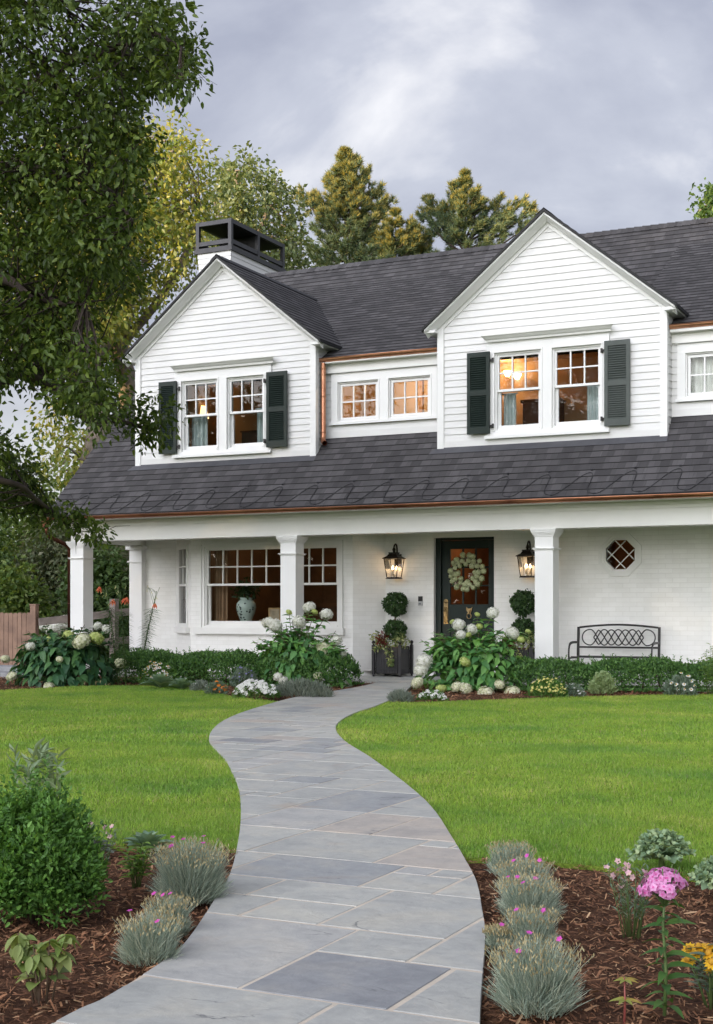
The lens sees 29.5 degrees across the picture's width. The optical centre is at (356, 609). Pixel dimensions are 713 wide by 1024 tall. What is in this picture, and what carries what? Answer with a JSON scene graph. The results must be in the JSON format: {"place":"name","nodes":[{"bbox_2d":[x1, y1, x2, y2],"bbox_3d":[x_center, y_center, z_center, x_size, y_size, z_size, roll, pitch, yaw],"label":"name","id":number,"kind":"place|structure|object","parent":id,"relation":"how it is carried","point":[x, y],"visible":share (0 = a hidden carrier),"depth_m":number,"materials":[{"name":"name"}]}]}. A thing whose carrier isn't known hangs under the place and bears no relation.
{"place":"outdoors","nodes":[
{"label":"outdoors","id":0,"kind":"place"},
{"bbox_2d":[0,684,276,852],"bbox_3d":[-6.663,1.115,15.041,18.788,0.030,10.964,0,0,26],"label":"lawn","id":1,"kind":"structure","parent":0,"point":[119,849],"depth_m":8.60,"materials":[{"name":"green plant"}]},
{"bbox_2d":[0,0,216,550],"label":"shade tree","id":2,"kind":"object","parent":1,"relation":"on","point":[30,169],"visible":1,"depth_m":11.79,"materials":[{"name":"green plant"}]},
{"bbox_2d":[108,585,134,684],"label":"lily","id":3,"kind":"object","parent":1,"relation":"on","point":[125,600],"visible":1,"depth_m":19.36,"materials":[{"name":"green plant"}]},
{"bbox_2d":[138,673,175,687],"bbox_3d":[-2.727,1.001,18.684,0.547,0.237,0.490,0,0,-26],"label":"cabbage","id":4,"kind":"object","parent":1,"relation":"on","point":[159,680],"visible":0.95,"depth_m":18.64,"materials":[{"name":"green plant"}]},
{"bbox_2d":[165,678,192,688],"bbox_3d":[-2.380,1.025,18.490,0.440,0.190,0.381,0,0,-19],"label":"cabbage","id":5,"kind":"object","parent":1,"relation":"on","point":[181,683],"visible":0.94,"depth_m":18.41,"materials":[{"name":"green plant"}]},
{"bbox_2d":[188,679,208,690],"bbox_3d":[-2.093,1.008,18.158,0.350,0.184,0.258,0,0,47],"label":"santolina","id":6,"kind":"object","parent":1,"relation":"on","point":[200,684],"visible":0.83,"depth_m":18.11,"materials":[{"name":"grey plant"}]},
{"bbox_2d":[204,680,229,693],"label":"marigolds","id":7,"kind":"object","parent":1,"relation":"on","point":[219,688],"visible":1,"depth_m":17.43,"materials":[{"name":"green plant"}]},
{"bbox_2d":[52,681,484,1023],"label":"path","id":8,"kind":"structure","parent":0,"point":[353,897],"depth_m":4.91,"materials":[{"name":"grey stone"}]},
{"bbox_2d":[0,0,712,554],"label":"sky","id":9,"kind":"structure","parent":0,"point":[600,112],"materials":[{"name":"grey"}]},
{"bbox_2d":[98,669,712,691],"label":"porch floor","id":10,"kind":"structure","parent":0,"point":[371,678],"depth_m":21.07,"materials":[{"name":"grey stone"}]},
{"bbox_2d":[372,640,412,676],"bbox_3d":[0.583,0.786,21.818,0.524,0.587,0.524,0,0,26],"label":"planter box","id":11,"kind":"object","parent":10,"relation":"on","point":[403,661],"visible":0.88,"depth_m":21.67,"materials":[{"name":"grey wood"}]},
{"bbox_2d":[368,630,410,666],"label":"trailing plant","id":12,"kind":"object","parent":11,"relation":"in","point":[380,638],"visible":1,"depth_m":21.62,"materials":[{"name":"green plant"}]},
{"bbox_2d":[381,591,409,645],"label":"topiary","id":13,"kind":"object","parent":11,"relation":"in","point":[394,606],"visible":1,"depth_m":21.65,"materials":[{"name":"green plant"}]},
{"bbox_2d":[502,642,534,675],"bbox_3d":[2.545,0.786,20.856,0.524,0.587,0.524,0,0,26],"label":"planter box","id":14,"kind":"object","parent":10,"relation":"on","point":[531,652],"visible":0.13,"depth_m":20.61,"materials":[{"name":"black metal"}]},
{"bbox_2d":[499,631,534,656],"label":"trailing plant","id":15,"kind":"object","parent":14,"relation":"in","point":[528,640],"visible":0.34,"depth_m":20.64,"materials":[{"name":"green plant"}]},
{"bbox_2d":[509,588,534,647],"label":"topiary","id":16,"kind":"object","parent":14,"relation":"in","point":[520,602],"visible":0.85,"depth_m":20.69,"materials":[{"name":"green plant"}]},
{"bbox_2d":[568,624,660,682],"bbox_3d":[3.818,0.642,20.022,1.264,0.861,0.540,0,0,26],"label":"garden bench","id":17,"kind":"object","parent":10,"relation":"on","point":[617,646],"visible":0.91,"depth_m":20.17,"materials":[{"name":"black metal"}]},
{"bbox_2d":[336,693,712,881],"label":"lawn","id":18,"kind":"structure","parent":0,"point":[567,865],"depth_m":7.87,"materials":[{"name":"green plant"}]},
{"bbox_2d":[661,672,699,695],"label":"daisies","id":19,"kind":"object","parent":18,"relation":"on","point":[677,681],"visible":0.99,"depth_m":17.12,"materials":[{"name":"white plant"}]},
{"bbox_2d":[695,643,712,694],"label":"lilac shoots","id":20,"kind":"object","parent":18,"relation":"on","point":[707,672],"visible":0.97,"depth_m":17.23,"materials":[{"name":"green plant"}]},
{"label":"ground","id":21,"kind":"structure","parent":0,"visible":0},
{"bbox_2d":[0,521,28,587],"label":"garden shrub","id":22,"kind":"object","parent":21,"relation":"on","point":[9,548],"visible":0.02,"depth_m":30.19,"materials":[{"name":"green plant"}]},
{"bbox_2d":[0,549,63,634],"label":"garden shrub","id":23,"kind":"object","parent":21,"relation":"on","point":[16,597],"visible":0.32,"depth_m":26.69,"materials":[{"name":"green plant"}]},
{"bbox_2d":[0,401,86,569],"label":"woods","id":24,"kind":"object","parent":21,"relation":"on","point":[36,443],"depth_m":65.36,"materials":[{"name":"green plant"}]},
{"bbox_2d":[8,496,102,615],"bbox_3d":[-6.865,-0.740,31.065,3.150,3.932,2.965,0,0,26],"label":"garden shrub","id":25,"kind":"object","parent":21,"relation":"on","point":[51,556],"visible":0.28,"depth_m":30.42,"materials":[{"name":"green plant"}]},
{"bbox_2d":[0,146,148,549],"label":"cottonwood","id":26,"kind":"object","parent":21,"relation":"on","point":[87,446],"visible":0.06,"depth_m":30.56,"materials":[{"name":"green plant"}]},
{"bbox_2d":[50,544,128,662],"bbox_3d":[-5.499,-0.322,28.518,2.168,3.114,2.216,0,0,26],"label":"garden shrub","id":27,"kind":"object","parent":21,"relation":"on","point":[107,574],"visible":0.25,"depth_m":28.19,"materials":[{"name":"green plant"}]},
{"bbox_2d":[38,599,185,669],"bbox_3d":[-4.426,0.475,24.875,3.017,1.350,0.162,0,0,-36],"label":"rail fence","id":28,"kind":"object","parent":21,"relation":"on","point":[54,620],"visible":0.34,"depth_m":24.79,"materials":[{"name":"brown wood"}]},
{"bbox_2d":[95,545,128,645],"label":"garden shrub","id":29,"kind":"object","parent":21,"relation":"on","point":[125,554],"visible":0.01,"depth_m":29.80,"materials":[{"name":"green plant"}]},
{"bbox_2d":[12,105,229,558],"bbox_3d":[-6.041,-6.445,33.131,5.872,13.337,7.689,0,0,-5],"label":"cottonwood","id":30,"kind":"object","parent":21,"relation":"on","point":[180,234],"visible":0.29,"depth_m":31.19,"materials":[{"name":"green plant"}]},
{"bbox_2d":[191,140,325,278],"bbox_3d":[-2.951,-7.190,40.971,4.274,14.283,6.195,0,0,-7],"label":"poplar","id":31,"kind":"object","parent":21,"relation":"on","point":[230,179],"visible":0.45,"depth_m":39.82,"materials":[{"name":"green plant"}]},
{"bbox_2d":[292,145,399,266],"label":"pine","id":32,"kind":"object","parent":21,"relation":"on","point":[348,196],"visible":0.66,"depth_m":49.67,"materials":[{"name":"green plant"}]},
{"bbox_2d":[0,668,712,1023],"bbox_3d":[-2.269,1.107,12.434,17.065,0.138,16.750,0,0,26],"label":"bark mulch","id":33,"kind":"object","parent":21,"relation":"on","point":[492,908],"visible":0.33,"depth_m":4.58,"materials":[{"name":"brown wood"}]},
{"bbox_2d":[0,665,16,670],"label":"step","id":34,"kind":"object","parent":33,"relation":"on","point":[5,667],"depth_m":22.60,"materials":[{"name":"stone"}]},
{"bbox_2d":[0,604,38,664],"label":"board fence","id":35,"kind":"object","parent":33,"relation":"on","point":[14,627],"visible":0.67,"depth_m":24.11,"materials":[{"name":"brown wood"}]},
{"bbox_2d":[6,737,71,798],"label":"sage plant","id":36,"kind":"object","parent":33,"relation":"on","point":[41,752],"visible":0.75,"depth_m":5.78,"materials":[{"name":"green plant"}]},
{"bbox_2d":[5,932,80,1004],"bbox_3d":[-0.895,1.003,3.787,0.214,0.196,0.163,0,0,17],"label":"hellebore","id":37,"kind":"object","parent":33,"relation":"on","point":[21,949],"visible":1,"depth_m":3.77,"materials":[{"name":"green plant"}]},
{"bbox_2d":[39,622,67,636],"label":"hydrangea","id":38,"kind":"object","parent":33,"relation":"on","point":[56,627],"visible":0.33,"depth_m":25.48,"materials":[{"name":"white plant"}]},
{"bbox_2d":[0,753,112,929],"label":"boxwood bush","id":39,"kind":"object","parent":33,"relation":"on","point":[50,855],"visible":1,"depth_m":4.71,"materials":[{"name":"green plant"}]},
{"bbox_2d":[0,622,125,687],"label":"hydrangea","id":40,"kind":"object","parent":33,"relation":"on","point":[54,659],"visible":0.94,"depth_m":19.53,"materials":[{"name":"green plant"}]},
{"bbox_2d":[93,840,113,852],"bbox_3d":[-1.168,1.069,6.024,0.164,0.102,0.153,0,0,-34],"label":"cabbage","id":41,"kind":"object","parent":33,"relation":"on","point":[103,846],"visible":0.09,"depth_m":6.02,"materials":[{"name":"plant"}]},
{"bbox_2d":[86,821,121,872],"bbox_3d":[-1.073,0.971,5.538,0.226,0.259,0.184,0,0,-10],"label":"penstemon","id":42,"kind":"object","parent":33,"relation":"on","point":[109,837],"visible":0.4,"depth_m":5.51,"materials":[{"name":"green plant"}]},
{"bbox_2d":[96,586,128,684],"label":"lily","id":43,"kind":"object","parent":33,"relation":"on","point":[111,629],"visible":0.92,"depth_m":19.77,"materials":[{"name":"green plant"}]},
{"bbox_2d":[116,842,157,887],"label":"peony shoots","id":44,"kind":"object","parent":33,"relation":"on","point":[139,865],"visible":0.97,"depth_m":5.34,"materials":[{"name":"green plant"}]},
{"bbox_2d":[111,908,186,967],"bbox_3d":[-0.648,1.016,4.218,0.250,0.170,0.242,0,0,-23],"label":"dianthus tuft","id":45,"kind":"object","parent":33,"relation":"on","point":[155,941],"visible":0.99,"depth_m":4.18,"materials":[{"name":"green plant"}]},
{"bbox_2d":[123,830,174,857],"bbox_3d":[-0.931,1.060,6.088,0.233,0.120,0.242,0,0,-30],"label":"cabbage","id":46,"kind":"object","parent":33,"relation":"on","point":[152,837],"visible":0.79,"depth_m":6.07,"materials":[{"name":"green plant"}]},
{"bbox_2d":[136,585,161,670],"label":"lily","id":47,"kind":"object","parent":33,"relation":"on","point":[148,629],"visible":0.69,"depth_m":22.30,"materials":[{"name":"green plant"}]},
{"bbox_2d":[136,661,180,683],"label":"daisies","id":48,"kind":"object","parent":33,"relation":"on","point":[152,669],"visible":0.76,"depth_m":19.81,"materials":[{"name":"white plant"}]},
{"bbox_2d":[140,888,197,937],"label":"dianthus tuft","id":49,"kind":"object","parent":33,"relation":"on","point":[163,902],"visible":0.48,"depth_m":4.54,"materials":[{"name":"green plant"}]},
{"bbox_2d":[145,835,237,905],"bbox_3d":[-0.622,0.970,5.100,0.370,0.261,0.357,0,0,26],"label":"dianthus tuft","id":50,"kind":"object","parent":33,"relation":"on","point":[187,870],"visible":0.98,"depth_m":5.04,"materials":[{"name":"green plant"}]},
{"bbox_2d":[108,646,364,686],"bbox_3d":[-1.885,0.834,20.071,4.046,0.588,1.119,0,0,20],"label":"boxwood hedge","id":51,"kind":"object","parent":33,"relation":"on","point":[213,661],"visible":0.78,"depth_m":19.70,"materials":[{"name":"green plant"}]},
{"bbox_2d":[229,666,257,685],"bbox_3d":[-1.600,0.950,19.304,0.505,0.300,0.353,0,0,26],"label":"catmint","id":52,"kind":"object","parent":33,"relation":"on","point":[240,673],"visible":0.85,"depth_m":19.25,"materials":[{"name":"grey plant"}]},
{"bbox_2d":[231,679,281,698],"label":"impatiens","id":53,"kind":"object","parent":33,"relation":"on","point":[261,688],"visible":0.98,"depth_m":16.60,"materials":[{"name":"white plant"}]},
{"bbox_2d":[247,601,355,687],"bbox_3d":[-0.867,0.539,19.756,1.761,1.326,1.273,0,0,26],"label":"hydrangea","id":54,"kind":"object","parent":33,"relation":"on","point":[291,643],"visible":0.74,"depth_m":19.60,"materials":[{"name":"green plant"}]},
{"bbox_2d":[274,677,334,697],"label":"lavender","id":55,"kind":"object","parent":33,"relation":"on","point":[302,687],"visible":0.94,"depth_m":16.77,"materials":[{"name":"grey plant"}]},
{"bbox_2d":[386,687,417,702],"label":"lavender","id":56,"kind":"object","parent":33,"relation":"on","point":[401,695],"visible":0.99,"depth_m":15.93,"materials":[{"name":"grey plant"}]},
{"bbox_2d":[416,689,448,701],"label":"impatiens","id":57,"kind":"object","parent":33,"relation":"on","point":[433,694],"visible":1,"depth_m":16.21,"materials":[{"name":"white plant"}]},
{"bbox_2d":[410,606,530,694],"bbox_3d":[1.511,0.590,18.596,1.833,1.268,1.523,0,0,26],"label":"hydrangea","id":58,"kind":"object","parent":33,"relation":"on","point":[465,663],"visible":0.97,"depth_m":18.45,"materials":[{"name":"green plant"}]},
{"bbox_2d":[482,922,512,950],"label":"dianthus tuft","id":59,"kind":"object","parent":33,"relation":"on","point":[493,933],"visible":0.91,"depth_m":4.37,"materials":[{"name":"green plant"}]},
{"bbox_2d":[484,838,537,875],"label":"dianthus tuft","id":60,"kind":"object","parent":33,"relation":"on","point":[504,853],"visible":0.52,"depth_m":5.61,"materials":[{"name":"green plant"}]},
{"bbox_2d":[492,854,559,892],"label":"dianthus tuft","id":61,"kind":"object","parent":33,"relation":"on","point":[522,866],"visible":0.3,"depth_m":5.15,"materials":[{"name":"green plant"}]},
{"bbox_2d":[489,870,568,918],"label":"dianthus tuft","id":62,"kind":"object","parent":33,"relation":"on","point":[528,890],"visible":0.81,"depth_m":4.79,"materials":[{"name":"green plant"}]},
{"bbox_2d":[498,904,565,948],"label":"dianthus tuft","id":63,"kind":"object","parent":33,"relation":"on","point":[520,923],"visible":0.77,"depth_m":4.38,"materials":[{"name":"green plant"}]},
{"bbox_2d":[476,930,593,1019],"bbox_3d":[0.499,0.990,3.713,0.308,0.222,0.305,0,0,-17],"label":"dianthus tuft","id":64,"kind":"object","parent":33,"relation":"on","point":[529,976],"visible":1,"depth_m":3.66,"materials":[{"name":"green plant"}]},
{"bbox_2d":[523,676,568,697],"bbox_3d":[2.394,0.967,16.987,0.419,0.266,0.534,0,0,-38],"label":"coreopsis","id":65,"kind":"object","parent":33,"relation":"on","point":[546,687],"visible":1,"depth_m":16.89,"materials":[{"name":"yellow plant"}]},
{"bbox_2d":[562,683,586,696],"bbox_3d":[2.729,1.010,17.053,0.393,0.180,0.277,0,0,26],"label":"sweet alyssum","id":66,"kind":"object","parent":33,"relation":"on","point":[573,688],"visible":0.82,"depth_m":16.99,"materials":[{"name":"green plant"}]},
{"bbox_2d":[587,670,618,694],"bbox_3d":[3.167,0.939,17.474,0.430,0.323,0.314,0,0,26],"label":"sedum","id":67,"kind":"object","parent":33,"relation":"on","point":[601,681],"visible":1,"depth_m":17.42,"materials":[{"name":"green plant"}]},
{"bbox_2d":[494,652,712,692],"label":"boxwood hedge","id":68,"kind":"object","parent":33,"relation":"on","point":[578,672],"visible":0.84,"depth_m":18.23,"materials":[{"name":"green plant"}]},
{"bbox_2d":[609,977,641,1023],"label":"maple seedling","id":69,"kind":"object","parent":33,"relation":"on","point":[624,999],"visible":1,"depth_m":3.58,"materials":[{"name":"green plant"}]},
{"bbox_2d":[603,858,653,938],"bbox_3d":[0.928,0.964,4.518,0.216,0.273,0.159,0,0,-11],"label":"penstemon","id":70,"kind":"object","parent":33,"relation":"on","point":[625,868],"visible":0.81,"depth_m":4.52,"materials":[{"name":"green plant"}]},
{"bbox_2d":[625,828,695,867],"bbox_3d":[1.274,1.001,5.667,0.290,0.178,0.281,0,0,26],"label":"kale","id":71,"kind":"object","parent":33,"relation":"on","point":[666,845],"visible":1,"depth_m":5.61,"materials":[{"name":"green plant"}]},
{"bbox_2d":[636,864,699,1018],"bbox_3d":[0.842,0.897,3.655,0.168,0.406,0.169,0,0,-10],"label":"phlox","id":72,"kind":"object","parent":33,"relation":"on","point":[662,883],"visible":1,"depth_m":3.65,"materials":[{"name":"green plant"}]},
{"bbox_2d":[681,942,712,1009],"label":"helenium","id":73,"kind":"object","parent":33,"relation":"on","point":[703,951],"visible":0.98,"depth_m":3.74,"materials":[{"name":"yellow plant"}]},
{"bbox_2d":[687,855,712,889],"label":"kale","id":74,"kind":"object","parent":33,"relation":"on","point":[703,874],"visible":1,"depth_m":5.14,"materials":[{"name":"green plant"}]},
{"bbox_2d":[42,207,712,682],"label":"house","id":75,"kind":"structure","parent":21,"relation":"on","point":[376,389],"depth_m":21.39,"materials":[{"name":"wood"}]},
{"bbox_2d":[177,544,188,626],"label":"window","id":76,"kind":"structure","parent":75,"relation":"in","point":[182,550],"depth_m":23.88,"materials":[{"name":"white wood"}]},
{"bbox_2d":[182,379,216,451],"bbox_3d":[-2.592,-3.245,22.668,0.710,1.180,0.140,0,0,26],"label":"window","id":77,"kind":"structure","parent":75,"relation":"in","point":[185,429],"depth_m":22.73,"materials":[{"name":"white wood"}]},
{"bbox_2d":[192,416,209,446],"bbox_3d":[-2.651,-2.888,22.887,0.380,0.775,0.058,0,0,26],"label":"curtain","id":78,"kind":"object","parent":75,"relation":"hanging from","point":[199,431],"visible":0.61,"depth_m":22.89,"materials":[{"name":"fabric"}]},
{"bbox_2d":[215,550,227,620],"bbox_3d":[-2.338,-0.183,23.357,0.330,2.265,0.058,0,0,26],"label":"curtain","id":79,"kind":"object","parent":75,"relation":"hanging from","point":[221,603],"visible":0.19,"depth_m":23.35,"materials":[{"name":"fabric"}]},
{"bbox_2d":[205,545,279,626],"bbox_3d":[-1.885,-0.395,22.923,1.535,1.360,0.140,0,0,26],"label":"window","id":80,"kind":"structure","parent":75,"relation":"in","point":[208,587],"depth_m":23.04,"materials":[{"name":"white wood"}]},
{"bbox_2d":[228,375,262,448],"bbox_3d":[-1.789,-3.245,22.274,0.705,1.180,0.140,0,0,26],"label":"window","id":81,"kind":"structure","parent":75,"relation":"in","point":[231,415],"depth_m":22.32,"materials":[{"name":"white wood"}]},
{"bbox_2d":[240,430,256,442],"bbox_3d":[-1.607,-2.788,24.312,0.840,0.835,0.480,0,0,26],"label":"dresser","id":82,"kind":"object","parent":75,"relation":"in","point":[250,436],"visible":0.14,"depth_m":24.20,"materials":[{"name":"brown wood"}]},
{"bbox_2d":[255,408,262,441],"bbox_3d":[-1.529,-2.918,22.337,0.320,0.835,0.058,0,0,26],"label":"curtain","id":83,"kind":"object","parent":75,"relation":"hanging from","point":[259,427],"visible":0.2,"depth_m":22.38,"materials":[{"name":"fabric"}]},
{"bbox_2d":[304,544,337,626],"bbox_3d":[-0.656,-0.395,22.320,0.883,1.360,0.140,0,0,26],"label":"window","id":84,"kind":"structure","parent":75,"relation":"in","point":[332,623],"depth_m":22.24,"materials":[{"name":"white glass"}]},
{"bbox_2d":[338,380,377,421],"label":"window","id":85,"kind":"structure","parent":75,"relation":"in","point":[341,386],"depth_m":21.72,"materials":[{"name":"white wood"}]},
{"bbox_2d":[382,543,405,578],"bbox_3d":[0.612,-0.786,21.911,0.292,0.578,0.315,0,0,26],"label":"wall lantern","id":86,"kind":"object","parent":75,"relation":"attached to","point":[396,556],"depth_m":21.89,"materials":[{"name":"brown metal"}]},
{"bbox_2d":[389,375,429,417],"bbox_3d":[0.863,-3.344,21.313,0.722,0.632,0.110,0,0,26],"label":"window","id":87,"kind":"structure","parent":75,"relation":"in","point":[417,378],"depth_m":21.31,"materials":[{"name":"white wood"}]},
{"bbox_2d":[436,537,493,675],"bbox_3d":[1.783,-0.037,21.652,1.081,2.275,0.151,0,0,26],"label":"front door","id":88,"kind":"structure","parent":75,"relation":"in","point":[446,611],"depth_m":21.75,"materials":[{"name":"black wood"}]},
{"bbox_2d":[448,552,486,591],"bbox_3d":[1.766,-0.600,21.580,0.671,0.649,0.126,0,0,26],"label":"wreath","id":89,"kind":"object","parent":75,"relation":"attached to","point":[471,561],"visible":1,"depth_m":21.55,"materials":[{"name":"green plant"}]},
{"bbox_2d":[502,392,517,425],"bbox_3d":[2.322,-2.888,20.447,0.260,0.775,0.057,0,0,26],"label":"curtain","id":90,"kind":"object","parent":75,"relation":"hanging from","point":[509,408],"visible":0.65,"depth_m":20.44,"materials":[{"name":"fabric"}]},
{"bbox_2d":[503,370,521,379],"bbox_3d":[2.598,-3.917,22.588,0.229,0.160,0.316,0,0,-35],"label":"wall sconce","id":91,"kind":"object","parent":75,"relation":"attached to","point":[517,376],"depth_m":22.55,"materials":[{"name":"white metal"}]},
{"bbox_2d":[495,349,540,430],"bbox_3d":[2.436,-3.263,20.202,0.730,1.175,0.140,0,0,26],"label":"window","id":92,"kind":"structure","parent":75,"relation":"in","point":[498,393],"depth_m":20.22,"materials":[{"name":"white wood"}]},
{"bbox_2d":[516,540,534,577],"bbox_3d":[2.650,-0.784,20.911,0.292,0.578,0.315,0,0,26],"label":"wall lantern","id":93,"kind":"object","parent":75,"relation":"attached to","point":[528,553],"depth_m":20.88,"materials":[{"name":"brown metal"}]},
{"bbox_2d":[520,397,565,423],"bbox_3d":[3.080,-2.925,22.286,0.660,1.050,0.390,0,0,26],"label":"wardrobe","id":94,"kind":"object","parent":75,"relation":"in","point":[530,411],"visible":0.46,"depth_m":22.20,"materials":[{"name":"brown wood"}]},
{"bbox_2d":[553,344,600,427],"bbox_3d":[3.247,-3.263,19.804,0.742,1.175,0.140,0,0,26],"label":"window","id":95,"kind":"structure","parent":75,"relation":"in","point":[556,387],"depth_m":19.82,"materials":[{"name":"white wood"}]},
{"bbox_2d":[587,386,597,419],"bbox_3d":[3.516,-2.918,19.861,0.320,0.835,0.058,0,0,26],"label":"curtain","id":96,"kind":"object","parent":75,"relation":"hanging from","point":[592,402],"visible":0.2,"depth_m":19.89,"materials":[{"name":"fabric"}]},
{"bbox_2d":[598,533,640,575],"bbox_3d":[3.997,-0.832,20.466,0.656,0.656,0.130,0,0,26],"label":"octagon window","id":97,"kind":"structure","parent":75,"relation":"in","point":[611,538],"depth_m":20.45,"materials":[{"name":"white wood"}]},
{"bbox_2d":[686,351,712,396],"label":"window","id":98,"kind":"structure","parent":75,"relation":"in","point":[700,354],"depth_m":19.32,"materials":[{"name":"white wood"}]},
{"bbox_2d":[691,357,712,392],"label":"curtain","id":99,"kind":"object","parent":75,"relation":"hanging from","point":[697,382],"visible":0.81,"depth_m":19.45,"materials":[{"name":"white fabric"}]},
{"bbox_2d":[367,205,423,257],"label":"pine","id":100,"kind":"object","parent":21,"relation":"on","point":[408,243],"visible":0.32,"depth_m":53.80,"materials":[{"name":"green plant"}]},
{"bbox_2d":[411,224,436,253],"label":"pine","id":101,"kind":"object","parent":21,"relation":"on","point":[427,237],"visible":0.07,"depth_m":54.82,"materials":[{"name":"green plant"}]},
{"bbox_2d":[412,166,540,252],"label":"pine","id":102,"kind":"object","parent":21,"relation":"on","point":[451,224],"visible":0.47,"depth_m":51.83,"materials":[{"name":"green plant"}]},
{"bbox_2d":[685,177,712,218],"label":"broadleaf tree","id":103,"kind":"object","parent":21,"relation":"on","point":[705,210],"visible":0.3,"depth_m":39.19,"materials":[{"name":"green plant"}]},
{"label":"lawn","id":104,"kind":"structure","parent":0,"visible":0},
{"bbox_2d":[0,467,66,573],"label":"garden shrub","id":105,"kind":"object","parent":104,"relation":"on","point":[17,532],"visible":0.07,"depth_m":34.30,"materials":[{"name":"green plant"}]},
{"bbox_3d":[-1.488,0.627,23.079,1.800,0.745,0.470,0,0,26],"label":"console table","id":106,"kind":"object","parent":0,"visible":0},
{"bbox_2d":[229,577,260,620],"bbox_3d":[-1.906,-0.161,23.277,0.530,0.831,0.462,0,0,-23],"label":"ginger jar","id":107,"kind":"object","parent":106,"relation":"on","point":[246,607],"visible":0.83,"depth_m":23.18,"materials":[{"name":"ceramic"}]},
{"bbox_2d":[269,608,279,619],"bbox_3d":[-1.400,0.112,23.160,0.240,0.284,0.026,0,0,26],"label":"picture frame","id":108,"kind":"object","parent":106,"relation":"on","point":[274,613],"visible":0.54,"depth_m":23.15,"materials":[{"name":"beige"}]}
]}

